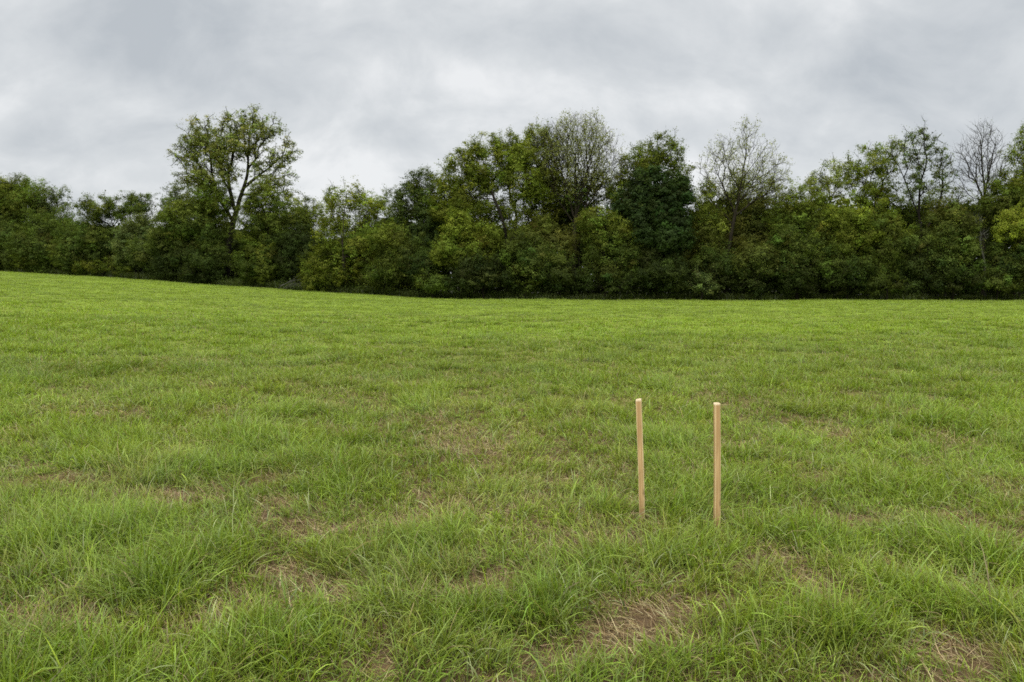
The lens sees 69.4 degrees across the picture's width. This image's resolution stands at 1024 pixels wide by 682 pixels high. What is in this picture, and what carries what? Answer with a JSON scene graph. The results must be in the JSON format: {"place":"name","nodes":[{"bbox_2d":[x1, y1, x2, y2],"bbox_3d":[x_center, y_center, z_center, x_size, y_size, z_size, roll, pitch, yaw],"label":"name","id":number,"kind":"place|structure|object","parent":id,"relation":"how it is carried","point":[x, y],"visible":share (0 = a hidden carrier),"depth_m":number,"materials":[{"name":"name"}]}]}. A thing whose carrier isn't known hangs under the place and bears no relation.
{"place":"outdoors","nodes":[
{"label":"outdoors","id":0,"kind":"place"},
{"bbox_2d":[0,267,1023,681],"bbox_3d":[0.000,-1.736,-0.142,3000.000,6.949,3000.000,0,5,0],"label":"field","id":1,"kind":"structure","parent":0,"point":[644,622],"depth_m":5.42,"materials":[{"name":"green plant"}]},
{"bbox_2d":[0,215,29,270],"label":"bush","id":2,"kind":"object","parent":1,"relation":"on","point":[4,261],"visible":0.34,"depth_m":88.51,"materials":[{"name":"green plant"}]},
{"bbox_2d":[8,253,31,270],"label":"bush","id":3,"kind":"object","parent":1,"relation":"on","point":[21,266],"visible":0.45,"depth_m":87.50,"materials":[{"name":"green plant"}]},
{"bbox_2d":[0,172,53,232],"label":"broadleaf tree","id":4,"kind":"object","parent":1,"relation":"on","point":[17,198],"visible":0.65,"depth_m":90.54,"materials":[{"name":"green plant"}]},
{"bbox_2d":[0,204,76,273],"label":"bush","id":5,"kind":"object","parent":1,"relation":"on","point":[33,251],"visible":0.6,"depth_m":85.31,"materials":[{"name":"green plant"}]},
{"bbox_2d":[25,184,76,223],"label":"broadleaf tree","id":6,"kind":"object","parent":1,"relation":"on","point":[55,198],"visible":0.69,"depth_m":91.60,"materials":[{"name":"green plant"}]},
{"bbox_2d":[47,215,124,274],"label":"bush","id":7,"kind":"object","parent":1,"relation":"on","point":[89,240],"visible":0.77,"depth_m":82.92,"materials":[{"name":"green plant"}]},
{"bbox_2d":[72,190,128,266],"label":"broadleaf tree","id":8,"kind":"object","parent":1,"relation":"on","point":[110,206],"visible":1,"depth_m":83.11,"materials":[{"name":"green plant"}]},
{"bbox_2d":[70,253,140,276],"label":"bush","id":9,"kind":"object","parent":1,"relation":"on","point":[98,267],"visible":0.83,"depth_m":81.91,"materials":[{"name":"green plant"}]},
{"bbox_2d":[104,210,157,274],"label":"bush","id":10,"kind":"object","parent":1,"relation":"on","point":[119,238],"visible":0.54,"depth_m":80.88,"materials":[{"name":"green plant"}]},
{"bbox_2d":[116,190,160,272],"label":"broadleaf tree","id":11,"kind":"object","parent":1,"relation":"on","point":[139,205],"visible":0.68,"depth_m":84.03,"materials":[{"name":"green plant"}]},
{"bbox_2d":[122,233,176,275],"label":"bush","id":12,"kind":"object","parent":1,"relation":"on","point":[143,258],"visible":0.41,"depth_m":78.93,"materials":[{"name":"green plant"}]},
{"bbox_2d":[143,223,214,280],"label":"bush","id":13,"kind":"object","parent":1,"relation":"on","point":[171,260],"visible":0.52,"depth_m":76.78,"materials":[{"name":"green plant"}]},
{"bbox_2d":[154,175,220,224],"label":"broadleaf tree","id":14,"kind":"object","parent":1,"relation":"on","point":[174,192],"visible":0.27,"depth_m":84.19,"materials":[{"name":"green plant"}]},
{"bbox_2d":[145,177,239,253],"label":"hawthorn tree","id":15,"kind":"object","parent":1,"relation":"on","point":[182,219],"visible":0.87,"depth_m":76.27,"materials":[{"name":"green plant"}]},
{"bbox_2d":[178,235,231,283],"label":"bush","id":16,"kind":"object","parent":1,"relation":"on","point":[206,268],"visible":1,"depth_m":74.95,"materials":[{"name":"green plant"}]},
{"bbox_2d":[163,103,304,279],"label":"tall tree","id":17,"kind":"object","parent":1,"relation":"on","point":[223,166],"visible":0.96,"depth_m":76.44,"materials":[{"name":"green plant"}]},
{"bbox_2d":[221,228,291,286],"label":"bush","id":18,"kind":"object","parent":1,"relation":"on","point":[262,267],"visible":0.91,"depth_m":72.24,"materials":[{"name":"green plant"}]},
{"bbox_2d":[229,168,311,251],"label":"hawthorn tree","id":19,"kind":"object","parent":1,"relation":"on","point":[270,219],"visible":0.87,"depth_m":72.83,"materials":[{"name":"green plant"}]},
{"bbox_2d":[280,271,303,288],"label":"fallen branch","id":20,"kind":"object","parent":1,"relation":"on","point":[295,284],"visible":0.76,"depth_m":69.56,"materials":[{"name":"grey plant"}]},
{"bbox_2d":[261,222,332,284],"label":"bush","id":21,"kind":"object","parent":1,"relation":"on","point":[297,243],"visible":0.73,"depth_m":71.67,"materials":[{"name":"green plant"}]},
{"bbox_2d":[279,191,331,242],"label":"round tree","id":22,"kind":"object","parent":1,"relation":"on","point":[309,214],"visible":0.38,"depth_m":74.96,"materials":[{"name":"green plant"}]},
{"bbox_2d":[293,251,352,291],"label":"bush","id":23,"kind":"object","parent":1,"relation":"on","point":[311,281],"visible":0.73,"depth_m":68.28,"materials":[{"name":"green plant"}]},
{"bbox_2d":[296,175,396,288],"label":"young tree","id":24,"kind":"object","parent":1,"relation":"on","point":[342,255],"visible":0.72,"depth_m":67.85,"materials":[{"name":"green plant"}]},
{"bbox_2d":[318,181,394,287],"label":"broadleaf tree","id":25,"kind":"object","parent":1,"relation":"on","point":[334,187],"visible":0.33,"depth_m":72.42,"materials":[{"name":"green plant"}]},
{"bbox_2d":[355,217,429,293],"bbox_3d":[-10.455,-7.415,65.201,7.777,7.161,4.987,0,5,0],"label":"bush","id":26,"kind":"object","parent":1,"relation":"on","point":[387,263],"visible":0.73,"depth_m":64.42,"materials":[{"name":"green plant"}]},
{"bbox_2d":[382,165,447,289],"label":"broadleaf tree","id":27,"kind":"object","parent":1,"relation":"on","point":[418,212],"visible":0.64,"depth_m":66.08,"materials":[{"name":"green plant"}]},
{"bbox_2d":[393,231,452,291],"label":"bush","id":28,"kind":"object","parent":1,"relation":"on","point":[422,259],"visible":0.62,"depth_m":63.16,"materials":[{"name":"green plant"}]},
{"bbox_2d":[411,267,451,297],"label":"bush","id":29,"kind":"object","parent":1,"relation":"on","point":[434,285],"visible":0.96,"depth_m":61.99,"materials":[{"name":"green plant"}]},
{"bbox_2d":[427,208,503,292],"bbox_3d":[-3.771,-7.475,62.974,6.971,8.002,4.703,0,5,0],"label":"bush","id":30,"kind":"object","parent":1,"relation":"on","point":[450,249],"visible":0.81,"depth_m":62.29,"materials":[{"name":"green plant"}]},
{"bbox_2d":[441,247,524,298],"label":"bush","id":31,"kind":"object","parent":1,"relation":"on","point":[483,276],"visible":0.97,"depth_m":61.23,"materials":[{"name":"green plant"}]},
{"bbox_2d":[420,127,554,290],"bbox_3d":[-2.010,-11.308,64.495,12.110,15.605,5.811,0,5,0],"label":"oak tree","id":32,"kind":"object","parent":1,"relation":"on","point":[479,178],"visible":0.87,"depth_m":64.11,"materials":[{"name":"green plant"}]},
{"bbox_2d":[2,265,1023,299],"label":"undergrowth","id":33,"kind":"object","parent":1,"relation":"on","point":[459,292],"visible":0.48,"depth_m":62.61,"materials":[{"name":"green plant"}]},
{"bbox_2d":[25,192,1023,296],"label":"woodland thicket","id":34,"kind":"object","parent":1,"relation":"on","point":[597,290],"visible":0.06,"depth_m":70.48,"materials":[{"name":"green plant"}]},
{"bbox_2d":[496,226,555,298],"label":"bush","id":35,"kind":"object","parent":1,"relation":"on","point":[522,251],"visible":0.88,"depth_m":60.91,"materials":[{"name":"green plant"}]},
{"bbox_2d":[517,117,579,293],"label":"broadleaf tree","id":36,"kind":"object","parent":1,"relation":"on","point":[554,206],"visible":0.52,"depth_m":66.03,"materials":[{"name":"green plant"}]},
{"bbox_2d":[516,212,580,291],"bbox_3d":[3.306,-7.271,63.116,6.175,7.615,3.742,0,5,0],"label":"bush","id":37,"kind":"object","parent":1,"relation":"on","point":[567,241],"visible":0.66,"depth_m":62.57,"materials":[{"name":"green plant"}]},
{"bbox_2d":[530,242,584,297],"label":"bush","id":38,"kind":"object","parent":1,"relation":"on","point":[559,276],"visible":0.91,"depth_m":60.55,"materials":[{"name":"green plant"}]},
{"bbox_2d":[526,161,624,294],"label":"broadleaf tree","id":39,"kind":"object","parent":1,"relation":"on","point":[595,202],"visible":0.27,"depth_m":67.33,"materials":[{"name":"green plant"}]},
{"bbox_2d":[525,108,628,287],"bbox_3d":[5.752,-12.303,65.831,9.873,17.220,6.300,0,5,0],"label":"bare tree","id":40,"kind":"object","parent":1,"relation":"on","point":[574,160],"visible":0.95,"depth_m":64.86,"materials":[{"name":"grey plant"}]},
{"bbox_2d":[567,248,643,298],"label":"bush","id":41,"kind":"object","parent":1,"relation":"on","point":[608,275],"visible":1,"depth_m":60.39,"materials":[{"name":"green plant"}]},
{"bbox_2d":[571,200,646,292],"bbox_3d":[8.168,-7.591,61.795,6.458,8.550,4.227,0,5,0],"label":"bush","id":42,"kind":"object","parent":1,"relation":"on","point":[594,233],"visible":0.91,"depth_m":60.85,"materials":[{"name":"green plant"}]},
{"bbox_2d":[636,398,644,519],"bbox_3d":[0.847,0.866,4.857,0.039,0.983,0.037,-1,4,14],"label":"wooden stake","id":43,"kind":"object","parent":1,"relation":"on","point":[639,423],"visible":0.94,"depth_m":4.83,"materials":[{"name":"brown wood"}]},
{"bbox_2d":[598,126,697,296],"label":"broadleaf tree","id":44,"kind":"object","parent":1,"relation":"on","point":[659,157],"visible":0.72,"depth_m":65.06,"materials":[{"name":"green plant"}]},
{"bbox_2d":[604,160,699,294],"bbox_3d":[12.057,-9.290,62.763,7.697,11.720,7.099,-4,6,-37],"label":"holly tree","id":45,"kind":"object","parent":1,"relation":"on","point":[655,212],"visible":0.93,"depth_m":61.13,"materials":[{"name":"green plant"}]},
{"bbox_2d":[622,248,694,298],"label":"bush","id":46,"kind":"object","parent":1,"relation":"on","point":[652,274],"visible":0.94,"depth_m":60.39,"materials":[{"name":"green plant"}]},
{"bbox_2d":[681,264,724,299],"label":"bush","id":47,"kind":"object","parent":1,"relation":"on","point":[712,285],"visible":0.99,"depth_m":60.41,"materials":[{"name":"green plant"}]},
{"bbox_2d":[679,186,730,273],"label":"broadleaf tree","id":48,"kind":"object","parent":1,"relation":"on","point":[705,221],"visible":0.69,"depth_m":63.73,"materials":[{"name":"green plant"}]},
{"bbox_2d":[713,402,720,529],"bbox_3d":[1.300,0.890,4.689,0.039,1.007,0.038,-2,5,-4],"label":"wooden stake","id":49,"kind":"object","parent":1,"relation":"on","point":[717,460],"visible":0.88,"depth_m":4.66,"materials":[{"name":"brown wood"}]},
{"bbox_2d":[685,239,751,299],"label":"bush","id":50,"kind":"object","parent":1,"relation":"on","point":[722,267],"visible":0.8,"depth_m":61.26,"materials":[{"name":"green plant"}]},
{"bbox_2d":[693,166,798,292],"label":"broadleaf tree","id":51,"kind":"object","parent":1,"relation":"on","point":[723,200],"visible":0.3,"depth_m":67.28,"materials":[{"name":"green plant"}]},
{"bbox_2d":[696,114,796,293],"bbox_3d":[19.966,-11.509,63.902,8.943,16.148,4.600,0,5,0],"label":"bare tree","id":52,"kind":"object","parent":1,"relation":"on","point":[746,146],"visible":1,"depth_m":63.41,"materials":[{"name":"grey plant"}]},
{"bbox_2d":[719,190,787,291],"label":"broadleaf tree","id":53,"kind":"object","parent":1,"relation":"on","point":[746,231],"visible":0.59,"depth_m":65.20,"materials":[{"name":"green plant"}]},
{"bbox_2d":[728,234,797,298],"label":"bush","id":54,"kind":"object","parent":1,"relation":"on","point":[754,256],"visible":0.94,"depth_m":60.64,"materials":[{"name":"green plant"}]},
{"bbox_2d":[762,225,833,299],"bbox_3d":[24.045,-6.472,61.485,6.959,6.259,4.129,0,5,0],"label":"bush","id":55,"kind":"object","parent":1,"relation":"on","point":[798,251],"visible":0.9,"depth_m":60.81,"materials":[{"name":"green plant"}]},
{"bbox_2d":[758,176,846,294],"bbox_3d":[24.891,-8.761,63.535,8.184,10.451,5.248,0,5,0],"label":"broadleaf tree","id":56,"kind":"object","parent":1,"relation":"on","point":[801,217],"visible":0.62,"depth_m":62.76,"materials":[{"name":"green plant"}]},
{"bbox_2d":[795,152,850,294],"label":"poplar tree","id":57,"kind":"object","parent":1,"relation":"on","point":[837,171],"visible":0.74,"depth_m":68.27,"materials":[{"name":"green plant"}]},
{"bbox_2d":[809,237,881,299],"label":"bush","id":58,"kind":"object","parent":1,"relation":"on","point":[839,272],"visible":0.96,"depth_m":60.29,"materials":[{"name":"green plant"}]},
{"bbox_2d":[811,195,884,279],"bbox_3d":[27.735,-7.789,61.636,6.326,9.004,3.988,0,5,0],"label":"broadleaf tree","id":59,"kind":"object","parent":1,"relation":"on","point":[848,234],"visible":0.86,"depth_m":60.92,"materials":[{"name":"green plant"}]},
{"bbox_2d":[839,135,910,295],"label":"poplar tree","id":60,"kind":"object","parent":1,"relation":"on","point":[866,184],"visible":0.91,"depth_m":66.27,"materials":[{"name":"green plant"}]},
{"bbox_2d":[857,196,917,289],"bbox_3d":[31.382,-7.707,62.040,4.885,8.757,4.541,-4,6,-42],"label":"bush","id":61,"kind":"object","parent":1,"relation":"on","point":[889,224],"visible":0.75,"depth_m":61.08,"materials":[{"name":"green plant"}]},
{"bbox_2d":[860,262,914,299],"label":"bush","id":62,"kind":"object","parent":1,"relation":"on","point":[882,280],"visible":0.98,"depth_m":60.23,"materials":[{"name":"green plant"}]},
{"bbox_2d":[846,174,977,291],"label":"broadleaf tree","id":63,"kind":"object","parent":1,"relation":"on","point":[908,202],"visible":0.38,"depth_m":68.20,"materials":[{"name":"green plant"}]},
{"bbox_2d":[888,220,950,295],"bbox_3d":[34.020,-6.804,61.852,5.176,6.919,4.482,2,5,25],"label":"bush","id":64,"kind":"object","parent":1,"relation":"on","point":[920,248],"visible":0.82,"depth_m":60.95,"materials":[{"name":"green plant"}]},
{"bbox_2d":[880,119,960,293],"bbox_3d":[35.757,-11.721,64.702,6.304,16.375,3.540,-1,5,-10],"label":"broadleaf tree","id":65,"kind":"object","parent":1,"relation":"on","point":[918,178],"visible":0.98,"depth_m":64.36,"materials":[{"name":"green plant"}]},
{"bbox_2d":[917,192,987,295],"bbox_3d":[36.760,-7.887,61.796,5.320,9.099,4.139,0,5,0],"label":"bush","id":66,"kind":"object","parent":1,"relation":"on","point":[953,216],"visible":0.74,"depth_m":61.06,"materials":[{"name":"green plant"}]},
{"bbox_2d":[918,237,990,299],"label":"bush","id":67,"kind":"object","parent":1,"relation":"on","point":[955,267],"visible":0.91,"depth_m":60.43,"materials":[{"name":"green plant"}]},
{"bbox_2d":[950,118,1012,297],"bbox_3d":[40.715,-11.674,64.582,5.940,16.264,4.504,0,5,0],"label":"bare tree","id":68,"kind":"object","parent":1,"relation":"on","point":[989,163],"visible":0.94,"depth_m":64.36,"materials":[{"name":"grey plant"}]},
{"bbox_2d":[973,211,993,297],"bbox_3d":[39.012,-7.168,61.583,1.919,7.859,1.452,1,5,15],"label":"birch snag","id":69,"kind":"object","parent":1,"relation":"on","point":[983,257],"visible":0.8,"depth_m":61.59,"materials":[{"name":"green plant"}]},
{"bbox_2d":[970,261,1023,299],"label":"bush","id":70,"kind":"object","parent":1,"relation":"on","point":[997,278],"visible":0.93,"depth_m":60.38,"materials":[{"name":"green plant"}]},
{"bbox_2d":[971,162,1023,294],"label":"broadleaf tree","id":71,"kind":"object","parent":1,"relation":"on","point":[1011,196],"visible":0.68,"depth_m":63.42,"materials":[{"name":"green plant"}]},
{"bbox_2d":[978,234,1023,297],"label":"bush","id":72,"kind":"object","parent":1,"relation":"on","point":[1001,255],"visible":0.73,"depth_m":61.09,"materials":[{"name":"green plant"}]},
{"bbox_2d":[990,200,1023,299],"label":"bush","id":73,"kind":"object","parent":1,"relation":"on","point":[1015,224],"visible":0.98,"depth_m":60.62,"materials":[{"name":"green plant"}]},
{"bbox_2d":[997,123,1023,214],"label":"broadleaf tree","id":74,"kind":"object","parent":1,"relation":"on","point":[1018,154],"visible":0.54,"depth_m":65.32,"materials":[{"name":"green plant"}]},
{"bbox_2d":[0,0,1023,274],"label":"sky","id":75,"kind":"structure","parent":0,"point":[94,94],"materials":[{"name":"grey"}]}
]}

